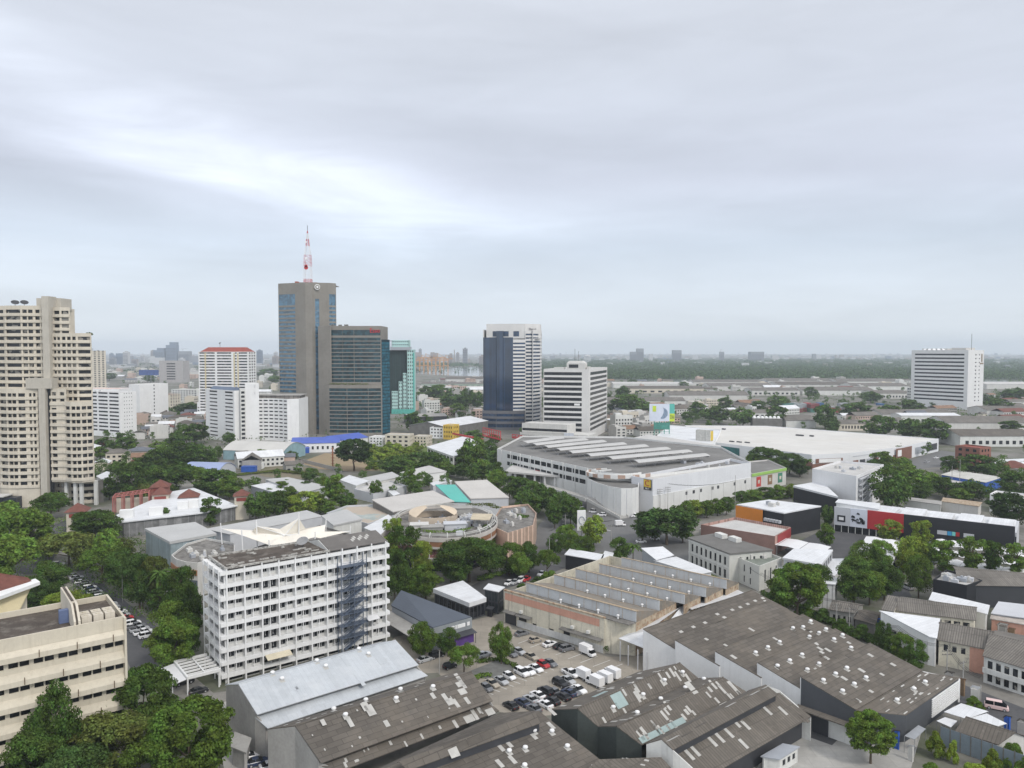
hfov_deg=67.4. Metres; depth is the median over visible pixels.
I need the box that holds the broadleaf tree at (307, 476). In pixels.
[299,468,318,481]
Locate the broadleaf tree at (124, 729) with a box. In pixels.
[59,709,152,767]
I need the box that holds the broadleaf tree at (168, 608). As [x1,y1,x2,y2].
[147,599,192,625]
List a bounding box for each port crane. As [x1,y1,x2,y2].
[417,354,432,371]
[433,354,444,371]
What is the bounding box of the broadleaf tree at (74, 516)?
[71,512,86,531]
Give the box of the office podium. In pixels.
[520,421,596,436]
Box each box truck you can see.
[574,665,590,680]
[579,642,595,657]
[585,673,604,688]
[596,669,612,684]
[604,665,620,680]
[615,520,625,526]
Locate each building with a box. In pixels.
[96,471,113,487]
[145,522,216,567]
[171,538,234,595]
[208,510,321,550]
[251,482,284,503]
[265,477,327,501]
[321,509,362,533]
[326,504,394,531]
[341,475,367,493]
[354,481,405,502]
[361,472,400,485]
[364,515,391,549]
[372,490,453,515]
[388,489,399,496]
[400,465,446,485]
[430,479,451,491]
[433,581,485,619]
[436,485,470,505]
[454,480,508,514]
[483,583,504,613]
[486,606,493,616]
[564,549,602,569]
[601,551,613,557]
[641,546,673,563]
[653,557,712,574]
[687,532,772,581]
[750,417,782,426]
[793,482,837,513]
[812,461,883,502]
[904,497,941,511]
[941,470,1001,488]
[942,497,981,514]
[989,490,1023,511]
[995,459,1023,462]
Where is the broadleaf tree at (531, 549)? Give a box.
[520,540,537,572]
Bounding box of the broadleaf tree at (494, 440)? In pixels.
[486,434,501,443]
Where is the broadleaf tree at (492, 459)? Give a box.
[484,450,496,462]
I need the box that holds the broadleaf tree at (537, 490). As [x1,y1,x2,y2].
[531,483,546,512]
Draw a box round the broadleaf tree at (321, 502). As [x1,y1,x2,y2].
[309,494,329,514]
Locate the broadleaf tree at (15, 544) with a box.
[0,532,43,565]
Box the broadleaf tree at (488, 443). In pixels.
[482,440,498,458]
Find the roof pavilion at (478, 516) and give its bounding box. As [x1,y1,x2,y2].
[470,513,492,528]
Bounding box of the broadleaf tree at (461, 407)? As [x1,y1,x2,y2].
[449,403,464,413]
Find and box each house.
[94,458,111,470]
[105,448,130,463]
[128,447,154,452]
[130,452,146,459]
[133,429,147,438]
[137,413,148,424]
[137,441,157,446]
[140,426,149,434]
[150,416,160,421]
[150,424,169,438]
[151,414,161,420]
[158,421,175,428]
[162,411,176,419]
[162,415,172,420]
[168,415,186,419]
[168,424,174,432]
[176,417,191,428]
[177,420,194,428]
[180,413,195,417]
[184,395,197,402]
[184,409,196,412]
[190,374,195,378]
[191,416,203,419]
[192,419,204,424]
[230,732,251,767]
[257,380,262,386]
[259,375,265,381]
[271,383,277,390]
[282,460,303,470]
[284,453,295,460]
[369,435,384,446]
[385,433,413,447]
[413,434,431,446]
[417,394,427,403]
[421,408,433,413]
[422,399,439,411]
[430,426,442,438]
[443,424,458,439]
[451,388,460,395]
[455,410,466,417]
[608,424,625,436]
[610,413,632,425]
[615,410,637,416]
[628,409,645,416]
[633,417,645,421]
[636,415,660,423]
[731,385,740,390]
[731,405,742,408]
[745,405,756,408]
[837,413,847,418]
[879,610,939,665]
[881,595,897,612]
[895,379,903,383]
[895,597,977,627]
[937,622,993,673]
[955,444,990,471]
[976,412,986,415]
[982,630,1023,695]
[997,460,1023,474]
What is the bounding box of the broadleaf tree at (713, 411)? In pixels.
[704,405,730,423]
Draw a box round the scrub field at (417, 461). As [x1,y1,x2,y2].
[370,446,426,471]
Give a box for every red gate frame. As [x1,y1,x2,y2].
[452,433,482,438]
[483,427,500,439]
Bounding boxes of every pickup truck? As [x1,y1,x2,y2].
[75,580,91,585]
[127,621,145,629]
[129,624,149,632]
[133,627,151,636]
[561,667,578,678]
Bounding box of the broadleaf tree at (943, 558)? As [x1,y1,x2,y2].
[928,539,958,571]
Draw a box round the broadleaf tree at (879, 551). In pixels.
[868,539,896,573]
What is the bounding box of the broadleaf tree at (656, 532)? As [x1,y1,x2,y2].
[642,519,667,540]
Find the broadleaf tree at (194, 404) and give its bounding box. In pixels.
[188,402,196,408]
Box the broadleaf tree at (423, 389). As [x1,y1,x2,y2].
[418,385,430,393]
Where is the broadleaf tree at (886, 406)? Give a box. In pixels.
[877,404,900,408]
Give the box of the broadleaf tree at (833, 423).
[822,417,841,429]
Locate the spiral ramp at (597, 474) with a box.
[586,468,649,478]
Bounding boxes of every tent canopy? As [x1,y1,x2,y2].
[700,528,830,554]
[858,536,898,561]
[932,559,1023,573]
[934,547,1015,564]
[936,539,1023,564]
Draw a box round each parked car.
[69,575,83,579]
[79,582,94,588]
[81,584,96,589]
[84,586,99,592]
[87,588,102,593]
[126,618,141,625]
[138,630,151,639]
[177,678,194,686]
[188,686,208,695]
[247,756,267,767]
[249,750,259,757]
[258,760,267,767]
[416,655,432,663]
[428,649,444,659]
[442,661,456,669]
[476,650,491,658]
[480,681,493,692]
[484,678,499,688]
[493,675,508,685]
[502,670,515,680]
[502,701,518,710]
[504,579,511,585]
[509,649,517,657]
[510,579,517,584]
[514,629,529,636]
[514,646,525,655]
[514,665,529,677]
[514,697,529,707]
[517,575,524,582]
[522,694,538,703]
[523,575,530,581]
[523,665,535,675]
[524,651,538,660]
[526,703,542,711]
[528,636,541,643]
[528,663,543,672]
[529,690,545,699]
[536,659,549,668]
[537,570,545,575]
[537,685,553,696]
[537,699,553,709]
[542,640,556,647]
[544,658,557,667]
[544,696,560,705]
[552,642,563,649]
[552,675,568,688]
[552,686,559,695]
[555,692,571,701]
[558,643,574,652]
[560,675,575,684]
[560,688,576,697]
[565,686,581,696]
[571,684,587,694]
[597,512,606,515]
[635,539,646,542]
[901,583,914,590]
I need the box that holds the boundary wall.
[299,458,341,471]
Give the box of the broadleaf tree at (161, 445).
[148,440,169,448]
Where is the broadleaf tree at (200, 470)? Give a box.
[179,465,205,484]
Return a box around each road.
[14,520,66,574]
[471,563,563,595]
[784,525,873,568]
[881,544,913,596]
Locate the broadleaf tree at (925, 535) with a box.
[909,520,933,546]
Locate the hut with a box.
[828,600,863,625]
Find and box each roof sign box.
[119,509,134,517]
[149,506,163,515]
[177,500,187,509]
[187,499,198,507]
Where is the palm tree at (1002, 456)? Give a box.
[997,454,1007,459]
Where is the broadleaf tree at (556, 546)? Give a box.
[546,533,564,553]
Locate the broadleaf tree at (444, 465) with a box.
[434,461,455,472]
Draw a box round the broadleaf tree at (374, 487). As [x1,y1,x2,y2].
[368,479,383,492]
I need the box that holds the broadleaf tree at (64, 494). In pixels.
[49,492,67,511]
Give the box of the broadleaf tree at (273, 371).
[259,368,278,375]
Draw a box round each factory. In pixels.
[291,437,340,452]
[324,432,367,447]
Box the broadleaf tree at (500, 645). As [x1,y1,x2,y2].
[488,621,514,663]
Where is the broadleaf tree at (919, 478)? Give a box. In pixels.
[912,471,938,490]
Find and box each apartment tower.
[0,296,103,507]
[92,351,106,387]
[197,342,256,411]
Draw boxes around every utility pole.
[844,608,853,626]
[942,649,952,670]
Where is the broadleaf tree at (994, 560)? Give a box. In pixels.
[980,539,1005,568]
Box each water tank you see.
[79,610,89,614]
[80,613,91,623]
[90,608,100,614]
[92,611,103,621]
[101,606,112,614]
[103,609,114,618]
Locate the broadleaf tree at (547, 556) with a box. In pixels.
[534,549,560,571]
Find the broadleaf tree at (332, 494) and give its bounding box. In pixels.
[319,474,344,505]
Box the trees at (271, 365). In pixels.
[106,357,482,372]
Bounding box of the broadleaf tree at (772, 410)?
[764,404,787,418]
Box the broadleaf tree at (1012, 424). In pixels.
[998,420,1023,428]
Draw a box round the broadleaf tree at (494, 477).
[485,469,506,488]
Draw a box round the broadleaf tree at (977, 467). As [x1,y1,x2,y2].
[955,454,996,472]
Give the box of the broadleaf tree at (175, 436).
[163,431,183,444]
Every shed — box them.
[124,378,136,381]
[234,449,284,468]
[242,452,261,469]
[259,389,271,393]
[404,413,446,421]
[468,387,482,392]
[589,757,670,767]
[622,424,653,434]
[633,426,663,436]
[661,379,672,381]
[661,414,680,423]
[669,405,687,414]
[703,387,717,390]
[732,402,750,407]
[734,399,759,402]
[762,385,780,386]
[780,405,799,414]
[846,411,878,421]
[853,609,880,634]
[855,405,881,409]
[902,410,927,412]
[927,405,956,412]
[929,592,989,629]
[991,408,1023,415]
[991,601,1023,618]
[997,414,1023,417]
[1004,399,1023,403]
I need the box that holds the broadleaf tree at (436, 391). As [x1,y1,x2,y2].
[426,384,454,397]
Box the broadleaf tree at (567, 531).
[555,524,580,550]
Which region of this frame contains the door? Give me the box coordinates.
[807,713,828,736]
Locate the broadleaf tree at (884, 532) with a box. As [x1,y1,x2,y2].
[874,519,903,539]
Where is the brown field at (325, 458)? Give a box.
[304,453,378,471]
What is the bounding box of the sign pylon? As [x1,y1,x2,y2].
[577,510,585,535]
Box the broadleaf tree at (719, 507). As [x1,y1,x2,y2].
[710,498,726,515]
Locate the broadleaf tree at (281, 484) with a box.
[276,481,288,488]
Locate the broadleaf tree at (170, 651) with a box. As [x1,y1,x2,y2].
[141,615,199,666]
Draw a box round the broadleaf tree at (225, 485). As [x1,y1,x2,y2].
[212,475,245,499]
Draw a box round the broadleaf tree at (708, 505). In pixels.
[699,500,714,517]
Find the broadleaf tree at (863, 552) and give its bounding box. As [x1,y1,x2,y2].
[847,540,880,572]
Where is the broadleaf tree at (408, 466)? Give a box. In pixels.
[396,459,417,471]
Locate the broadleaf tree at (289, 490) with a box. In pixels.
[284,486,296,499]
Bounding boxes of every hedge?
[237,469,322,475]
[474,656,517,667]
[474,672,491,678]
[476,561,541,580]
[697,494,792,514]
[760,590,877,645]
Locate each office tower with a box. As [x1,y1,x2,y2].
[278,282,338,433]
[318,324,389,435]
[390,340,415,413]
[482,324,541,429]
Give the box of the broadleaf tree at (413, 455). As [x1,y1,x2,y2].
[399,451,439,468]
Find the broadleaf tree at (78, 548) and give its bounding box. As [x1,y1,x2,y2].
[67,537,97,570]
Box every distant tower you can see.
[109,357,116,364]
[116,353,122,364]
[123,351,129,365]
[131,359,138,363]
[140,355,144,361]
[150,356,154,363]
[153,348,165,360]
[154,358,164,363]
[166,342,178,360]
[178,351,191,362]
[190,356,197,363]
[256,350,262,363]
[272,355,277,366]
[416,352,420,362]
[430,352,433,363]
[448,353,452,363]
[463,348,467,364]
[479,355,482,366]
[584,355,590,361]
[630,352,636,361]
[636,349,643,361]
[672,350,681,361]
[719,352,723,360]
[748,352,763,360]
[771,355,778,360]
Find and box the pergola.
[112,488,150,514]
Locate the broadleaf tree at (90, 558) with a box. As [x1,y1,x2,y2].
[73,546,125,581]
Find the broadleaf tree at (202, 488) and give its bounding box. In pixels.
[193,479,212,492]
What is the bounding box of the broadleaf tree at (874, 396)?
[860,391,883,402]
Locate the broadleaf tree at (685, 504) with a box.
[679,500,694,511]
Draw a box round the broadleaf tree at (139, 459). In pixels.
[130,457,144,469]
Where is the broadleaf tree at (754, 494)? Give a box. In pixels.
[746,489,764,500]
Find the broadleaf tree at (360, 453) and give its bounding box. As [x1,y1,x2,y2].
[333,438,372,470]
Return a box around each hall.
[0,573,39,612]
[116,488,237,536]
[187,462,236,479]
[223,440,304,459]
[387,590,476,650]
[409,416,487,435]
[502,556,738,655]
[634,434,720,446]
[834,505,1018,546]
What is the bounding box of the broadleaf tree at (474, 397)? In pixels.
[469,390,482,406]
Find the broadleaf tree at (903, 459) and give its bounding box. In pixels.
[893,457,911,463]
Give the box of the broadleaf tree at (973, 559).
[956,536,988,567]
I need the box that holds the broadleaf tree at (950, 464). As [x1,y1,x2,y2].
[940,455,958,471]
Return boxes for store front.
[657,425,720,444]
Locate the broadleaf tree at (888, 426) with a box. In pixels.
[858,415,896,433]
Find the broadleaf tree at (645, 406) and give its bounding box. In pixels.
[633,401,650,411]
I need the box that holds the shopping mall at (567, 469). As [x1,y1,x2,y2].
[497,435,750,495]
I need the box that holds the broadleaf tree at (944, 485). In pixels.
[929,476,959,497]
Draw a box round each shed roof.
[904,725,925,755]
[936,717,957,741]
[943,703,988,726]
[971,713,1006,728]
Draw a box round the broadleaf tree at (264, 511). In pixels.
[252,498,275,517]
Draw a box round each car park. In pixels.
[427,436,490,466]
[909,450,954,468]
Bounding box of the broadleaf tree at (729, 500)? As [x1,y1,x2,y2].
[721,497,734,514]
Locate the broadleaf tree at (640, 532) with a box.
[630,519,651,539]
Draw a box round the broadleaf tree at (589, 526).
[579,515,606,543]
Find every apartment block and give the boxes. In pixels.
[93,388,130,390]
[93,390,136,436]
[129,383,167,413]
[161,530,389,694]
[168,394,180,409]
[171,389,198,401]
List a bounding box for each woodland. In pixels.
[416,362,482,366]
[542,358,1023,378]
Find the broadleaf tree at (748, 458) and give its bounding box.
[745,453,759,460]
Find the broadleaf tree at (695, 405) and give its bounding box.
[687,401,706,414]
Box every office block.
[0,586,128,767]
[159,361,189,382]
[205,386,239,440]
[259,394,308,441]
[543,351,606,435]
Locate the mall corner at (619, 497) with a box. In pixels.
[587,476,638,516]
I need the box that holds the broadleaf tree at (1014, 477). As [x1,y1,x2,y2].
[993,470,1023,492]
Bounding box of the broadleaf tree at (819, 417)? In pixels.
[812,403,837,429]
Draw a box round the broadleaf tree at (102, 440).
[94,437,112,446]
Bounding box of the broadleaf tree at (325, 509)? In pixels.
[320,500,339,513]
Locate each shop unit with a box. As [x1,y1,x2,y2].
[776,558,843,586]
[815,576,837,608]
[835,499,879,510]
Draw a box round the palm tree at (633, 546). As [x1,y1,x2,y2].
[626,543,641,558]
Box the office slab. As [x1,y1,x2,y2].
[911,341,983,409]
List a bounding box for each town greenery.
[102,382,483,451]
[607,385,999,425]
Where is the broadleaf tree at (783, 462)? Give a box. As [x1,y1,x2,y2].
[770,457,790,472]
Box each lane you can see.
[67,569,160,667]
[156,665,225,701]
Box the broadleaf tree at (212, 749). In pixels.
[140,692,235,767]
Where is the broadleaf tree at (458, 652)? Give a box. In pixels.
[447,642,480,671]
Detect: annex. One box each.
[739,553,781,590]
[907,387,910,399]
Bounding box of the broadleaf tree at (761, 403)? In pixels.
[750,400,768,408]
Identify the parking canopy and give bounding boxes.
[519,436,563,445]
[529,438,587,448]
[540,440,606,451]
[553,442,626,453]
[565,444,648,457]
[582,447,669,459]
[603,449,691,463]
[630,453,709,467]
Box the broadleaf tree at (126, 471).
[107,462,158,496]
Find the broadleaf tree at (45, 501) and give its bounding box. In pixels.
[29,494,71,513]
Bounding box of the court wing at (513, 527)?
[494,504,536,556]
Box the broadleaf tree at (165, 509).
[163,507,170,513]
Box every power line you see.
[848,604,896,627]
[898,626,933,645]
[946,645,980,677]
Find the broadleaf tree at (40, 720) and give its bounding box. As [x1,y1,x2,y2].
[17,678,82,767]
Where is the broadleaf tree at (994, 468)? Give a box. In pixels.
[982,462,1001,474]
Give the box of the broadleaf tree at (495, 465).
[485,461,507,482]
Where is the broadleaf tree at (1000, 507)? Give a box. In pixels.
[983,491,1023,524]
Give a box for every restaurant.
[701,517,790,554]
[953,566,1023,607]
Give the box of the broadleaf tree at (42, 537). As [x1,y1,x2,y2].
[35,532,62,559]
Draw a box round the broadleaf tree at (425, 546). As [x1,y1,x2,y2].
[410,540,432,567]
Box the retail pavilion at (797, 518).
[736,500,820,534]
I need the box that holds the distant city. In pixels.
[107,352,1023,367]
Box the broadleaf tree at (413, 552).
[386,525,422,578]
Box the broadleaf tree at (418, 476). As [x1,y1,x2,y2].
[413,473,423,489]
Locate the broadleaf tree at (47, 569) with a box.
[26,560,71,594]
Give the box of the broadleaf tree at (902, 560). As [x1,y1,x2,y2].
[895,550,912,573]
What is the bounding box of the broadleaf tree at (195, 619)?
[176,611,202,651]
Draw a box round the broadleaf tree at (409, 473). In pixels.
[403,468,415,493]
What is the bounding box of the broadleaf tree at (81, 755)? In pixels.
[38,741,112,767]
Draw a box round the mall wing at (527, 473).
[505,465,559,486]
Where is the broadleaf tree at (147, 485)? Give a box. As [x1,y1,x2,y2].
[134,481,153,496]
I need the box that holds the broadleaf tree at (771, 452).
[760,448,783,459]
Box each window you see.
[7,310,19,312]
[7,316,19,319]
[7,323,20,325]
[7,330,20,332]
[7,337,20,339]
[8,343,20,346]
[8,350,20,352]
[8,357,21,359]
[8,363,21,366]
[8,370,21,373]
[8,662,17,668]
[9,377,21,379]
[9,384,21,386]
[9,687,18,693]
[10,712,18,717]
[20,660,28,665]
[20,684,29,690]
[21,709,29,714]
[34,657,42,662]
[34,681,43,687]
[45,655,53,660]
[58,652,66,657]
[59,676,67,680]
[69,650,77,655]
[69,673,77,678]
[82,647,90,652]
[83,671,90,675]
[83,694,91,699]
[92,645,100,650]
[93,668,100,673]
[93,691,101,696]
[105,642,112,647]
[106,665,113,670]
[115,640,122,645]
[116,663,122,668]
[154,496,165,498]
[199,352,214,353]
[228,613,233,618]
[229,674,241,679]
[234,586,241,591]
[236,497,246,500]
[236,624,241,629]
[247,670,259,674]
[253,582,258,587]
[263,581,267,587]
[263,593,267,600]
[263,606,267,612]
[269,579,275,586]
[269,591,275,598]
[269,604,275,611]
[271,616,275,623]
[279,294,294,305]
[279,307,294,309]
[279,311,294,313]
[279,315,294,317]
[279,319,294,321]
[279,323,294,325]
[279,327,294,328]
[279,331,294,332]
[279,335,294,336]
[279,339,295,340]
[279,343,295,344]
[279,347,295,348]
[279,351,295,352]
[280,355,295,356]
[280,359,295,360]
[280,362,295,364]
[280,366,295,368]
[280,370,295,372]
[280,374,295,376]
[280,378,295,380]
[280,382,295,384]
[280,386,295,388]
[280,390,295,392]
[315,299,318,310]
[315,311,318,321]
[315,323,318,333]
[316,370,318,381]
[316,382,318,393]
[316,394,318,405]
[316,406,318,417]
[316,418,318,429]
[317,570,323,575]
[329,294,335,305]
[329,388,346,390]
[329,392,346,394]
[329,396,346,398]
[329,400,346,402]
[329,403,346,405]
[329,407,346,409]
[330,411,346,413]
[330,415,346,417]
[330,418,346,421]
[330,422,346,424]
[330,426,346,428]
[330,430,346,432]
[331,330,341,334]
[331,338,341,340]
[331,341,341,343]
[331,345,342,347]
[331,349,342,351]
[332,353,342,355]
[332,360,342,362]
[332,364,342,366]
[332,368,342,370]
[332,375,342,377]
[332,379,342,381]
[343,330,353,334]
[343,338,353,340]
[343,341,353,343]
[343,345,353,347]
[343,349,353,351]
[343,353,353,355]
[343,360,353,362]
[343,364,353,366]
[343,368,353,370]
[343,372,353,374]
[343,375,353,377]
[343,379,353,381]
[347,388,367,390]
[347,392,367,394]
[347,396,367,398]
[347,400,367,402]
[347,404,367,405]
[347,407,367,409]
[347,411,367,413]
[347,415,367,417]
[347,419,367,421]
[347,422,367,424]
[348,426,367,428]
[348,430,367,432]
[354,330,379,334]
[354,338,379,340]
[354,341,380,343]
[354,345,380,347]
[354,349,380,351]
[354,353,380,355]
[354,357,380,358]
[354,360,380,362]
[354,364,380,366]
[354,368,380,370]
[354,372,380,374]
[355,375,380,377]
[355,379,380,381]
[368,388,380,390]
[368,392,380,394]
[368,396,380,398]
[368,399,380,402]
[368,403,380,405]
[368,407,380,409]
[369,411,380,413]
[369,415,380,417]
[369,418,380,420]
[369,422,380,424]
[369,426,380,428]
[369,430,380,432]
[456,604,459,611]
[474,606,476,616]
[481,604,483,614]
[522,428,566,431]
[544,372,581,374]
[544,377,581,380]
[544,382,581,385]
[544,387,581,390]
[544,392,581,395]
[544,397,581,400]
[544,402,581,405]
[544,407,581,410]
[544,412,581,415]
[544,417,581,421]
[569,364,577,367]
[590,370,606,374]
[590,375,606,379]
[590,379,605,384]
[590,384,605,389]
[590,389,605,394]
[590,393,605,400]
[590,398,605,405]
[590,402,605,410]
[590,407,605,415]
[590,412,605,420]
[590,416,605,425]
[590,421,605,430]
[914,379,963,381]
[914,383,963,385]
[914,386,963,389]
[914,390,962,393]
[914,394,962,397]
[914,397,962,400]
[915,354,963,354]
[915,357,963,358]
[915,361,963,362]
[915,365,963,366]
[915,368,963,370]
[915,372,963,374]
[915,375,963,378]
[987,674,991,681]
[988,661,992,668]
[996,663,1000,671]
[996,677,1000,684]
[1004,666,1008,674]
[1004,679,1008,687]
[1012,682,1017,689]
[1013,669,1017,677]
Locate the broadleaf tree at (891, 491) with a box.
[866,466,913,506]
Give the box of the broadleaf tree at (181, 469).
[155,461,198,484]
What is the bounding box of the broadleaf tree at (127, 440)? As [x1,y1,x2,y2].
[115,436,138,449]
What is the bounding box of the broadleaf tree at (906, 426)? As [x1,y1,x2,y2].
[894,418,925,436]
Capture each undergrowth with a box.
[12,510,77,592]
[65,525,159,617]
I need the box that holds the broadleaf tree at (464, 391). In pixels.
[459,388,474,403]
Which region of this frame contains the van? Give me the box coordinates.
[984,697,1008,711]
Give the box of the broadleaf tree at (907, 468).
[889,463,926,483]
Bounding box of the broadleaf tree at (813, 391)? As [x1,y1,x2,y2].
[803,387,818,396]
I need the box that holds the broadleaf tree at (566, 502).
[560,497,581,523]
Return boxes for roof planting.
[417,526,472,532]
[467,503,501,508]
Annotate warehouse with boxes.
[190,370,198,373]
[226,640,427,756]
[268,671,498,767]
[380,708,598,767]
[421,382,482,385]
[429,386,482,390]
[445,377,482,381]
[551,662,745,758]
[607,397,685,404]
[611,382,692,387]
[620,386,703,392]
[643,590,959,744]
[646,684,810,767]
[663,391,748,400]
[688,380,760,385]
[702,383,770,390]
[720,409,781,418]
[744,387,799,394]
[759,378,832,382]
[770,382,847,386]
[782,415,815,427]
[795,387,872,394]
[829,379,906,384]
[837,419,870,430]
[839,383,908,390]
[861,390,906,398]
[870,409,951,419]
[891,413,960,422]
[926,416,1023,429]
[937,429,1023,446]
[967,406,1023,415]
[983,382,1023,388]
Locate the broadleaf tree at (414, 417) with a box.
[403,411,423,429]
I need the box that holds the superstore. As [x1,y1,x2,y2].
[685,425,938,469]
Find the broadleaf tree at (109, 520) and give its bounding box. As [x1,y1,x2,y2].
[94,512,123,535]
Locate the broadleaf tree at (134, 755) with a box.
[117,740,180,767]
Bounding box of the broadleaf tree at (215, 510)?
[199,496,221,525]
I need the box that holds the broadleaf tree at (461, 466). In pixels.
[453,462,470,479]
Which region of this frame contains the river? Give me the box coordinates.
[416,367,482,375]
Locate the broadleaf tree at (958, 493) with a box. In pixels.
[947,487,974,499]
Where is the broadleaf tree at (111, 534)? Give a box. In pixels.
[89,528,123,549]
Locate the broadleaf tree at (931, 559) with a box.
[919,543,941,564]
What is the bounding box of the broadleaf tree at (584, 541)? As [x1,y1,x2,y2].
[575,535,594,551]
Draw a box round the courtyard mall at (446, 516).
[391,503,497,570]
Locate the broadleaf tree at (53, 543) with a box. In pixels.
[39,531,94,566]
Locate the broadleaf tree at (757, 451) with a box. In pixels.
[746,446,770,460]
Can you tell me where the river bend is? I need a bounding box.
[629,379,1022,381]
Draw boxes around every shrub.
[365,462,378,469]
[367,444,380,452]
[372,452,387,460]
[373,447,394,455]
[383,441,393,447]
[389,443,403,453]
[396,446,417,455]
[411,442,423,449]
[530,576,541,582]
[541,570,555,578]
[766,592,778,602]
[794,604,813,616]
[809,608,830,623]
[832,618,850,632]
[845,624,873,641]
[922,762,937,767]
[925,730,945,758]
[946,739,958,764]
[963,762,985,767]
[966,695,985,709]
[981,748,1003,767]
[1002,742,1022,767]
[1013,756,1023,767]
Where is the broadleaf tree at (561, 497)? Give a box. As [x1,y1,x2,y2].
[549,491,571,520]
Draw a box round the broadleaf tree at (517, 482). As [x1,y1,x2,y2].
[508,476,529,502]
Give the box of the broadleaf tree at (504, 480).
[498,476,519,498]
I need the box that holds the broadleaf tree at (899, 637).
[890,632,914,660]
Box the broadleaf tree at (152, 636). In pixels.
[149,632,172,665]
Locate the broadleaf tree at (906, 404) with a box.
[897,399,925,408]
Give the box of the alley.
[955,685,1023,735]
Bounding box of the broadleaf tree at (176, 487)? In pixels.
[161,478,185,490]
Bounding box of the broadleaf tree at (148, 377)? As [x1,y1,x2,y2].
[141,375,156,382]
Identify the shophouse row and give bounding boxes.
[179,384,187,388]
[441,407,454,415]
[451,385,466,389]
[465,378,474,381]
[471,408,481,418]
[631,422,650,426]
[688,400,703,404]
[703,398,717,406]
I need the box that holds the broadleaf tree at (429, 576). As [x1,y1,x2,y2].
[411,563,444,599]
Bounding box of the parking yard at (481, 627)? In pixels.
[393,613,642,715]
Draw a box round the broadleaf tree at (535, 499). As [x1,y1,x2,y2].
[522,492,542,512]
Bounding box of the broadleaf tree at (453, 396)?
[442,392,461,402]
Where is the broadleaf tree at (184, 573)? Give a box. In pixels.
[158,565,198,616]
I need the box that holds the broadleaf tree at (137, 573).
[127,566,152,608]
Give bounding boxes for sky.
[0,0,1023,354]
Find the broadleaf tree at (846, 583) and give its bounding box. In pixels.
[836,555,880,602]
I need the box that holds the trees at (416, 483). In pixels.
[95,378,1023,496]
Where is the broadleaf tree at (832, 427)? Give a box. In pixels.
[825,426,837,430]
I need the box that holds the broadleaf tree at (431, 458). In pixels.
[418,452,449,466]
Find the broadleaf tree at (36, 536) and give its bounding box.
[21,511,54,544]
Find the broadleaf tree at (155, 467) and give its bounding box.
[137,464,170,482]
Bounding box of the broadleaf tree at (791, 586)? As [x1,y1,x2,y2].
[771,575,794,607]
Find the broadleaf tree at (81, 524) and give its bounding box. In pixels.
[68,509,117,537]
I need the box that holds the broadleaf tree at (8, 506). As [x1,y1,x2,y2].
[0,500,23,516]
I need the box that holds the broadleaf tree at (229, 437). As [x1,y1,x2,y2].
[221,431,235,442]
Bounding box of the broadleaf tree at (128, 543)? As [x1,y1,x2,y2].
[120,537,136,552]
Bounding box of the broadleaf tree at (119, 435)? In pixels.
[114,432,125,442]
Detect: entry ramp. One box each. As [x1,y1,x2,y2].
[530,482,594,501]
[586,497,628,518]
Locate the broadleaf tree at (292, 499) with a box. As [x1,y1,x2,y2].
[284,495,301,512]
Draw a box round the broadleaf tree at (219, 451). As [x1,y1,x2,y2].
[213,446,222,458]
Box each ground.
[8,354,1023,767]
[237,466,319,479]
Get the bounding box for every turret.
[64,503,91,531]
[149,479,171,499]
[150,487,171,499]
[178,489,199,498]
[233,489,250,519]
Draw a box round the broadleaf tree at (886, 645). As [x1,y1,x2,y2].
[883,636,901,653]
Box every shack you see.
[892,729,900,749]
[907,745,914,761]
[944,670,954,676]
[959,678,965,695]
[970,685,979,700]
[990,610,1023,634]
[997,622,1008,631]
[1003,715,1011,729]
[1008,627,1015,633]
[1016,718,1023,734]
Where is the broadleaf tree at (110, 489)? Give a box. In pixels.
[100,477,121,499]
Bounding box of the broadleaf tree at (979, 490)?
[954,482,991,500]
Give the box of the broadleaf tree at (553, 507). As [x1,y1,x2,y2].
[545,500,562,527]
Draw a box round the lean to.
[619,588,742,669]
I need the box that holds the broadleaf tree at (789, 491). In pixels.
[784,483,793,497]
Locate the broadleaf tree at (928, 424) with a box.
[912,418,951,439]
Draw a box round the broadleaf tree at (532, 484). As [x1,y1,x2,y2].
[520,480,538,495]
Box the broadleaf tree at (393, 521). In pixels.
[382,518,401,549]
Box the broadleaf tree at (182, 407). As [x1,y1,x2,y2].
[171,403,194,411]
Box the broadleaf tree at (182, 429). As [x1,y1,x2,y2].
[175,426,196,442]
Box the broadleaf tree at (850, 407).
[840,402,873,412]
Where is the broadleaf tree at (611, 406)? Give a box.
[607,399,617,410]
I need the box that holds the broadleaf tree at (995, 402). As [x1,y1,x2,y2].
[982,398,1015,405]
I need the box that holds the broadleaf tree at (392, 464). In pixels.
[376,455,408,473]
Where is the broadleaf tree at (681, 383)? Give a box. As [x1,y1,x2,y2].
[678,381,688,385]
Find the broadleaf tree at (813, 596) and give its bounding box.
[764,561,829,614]
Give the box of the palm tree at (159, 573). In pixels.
[143,568,174,602]
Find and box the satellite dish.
[296,537,307,546]
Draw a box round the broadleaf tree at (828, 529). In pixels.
[815,523,834,545]
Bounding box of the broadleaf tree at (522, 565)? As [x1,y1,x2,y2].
[508,551,532,575]

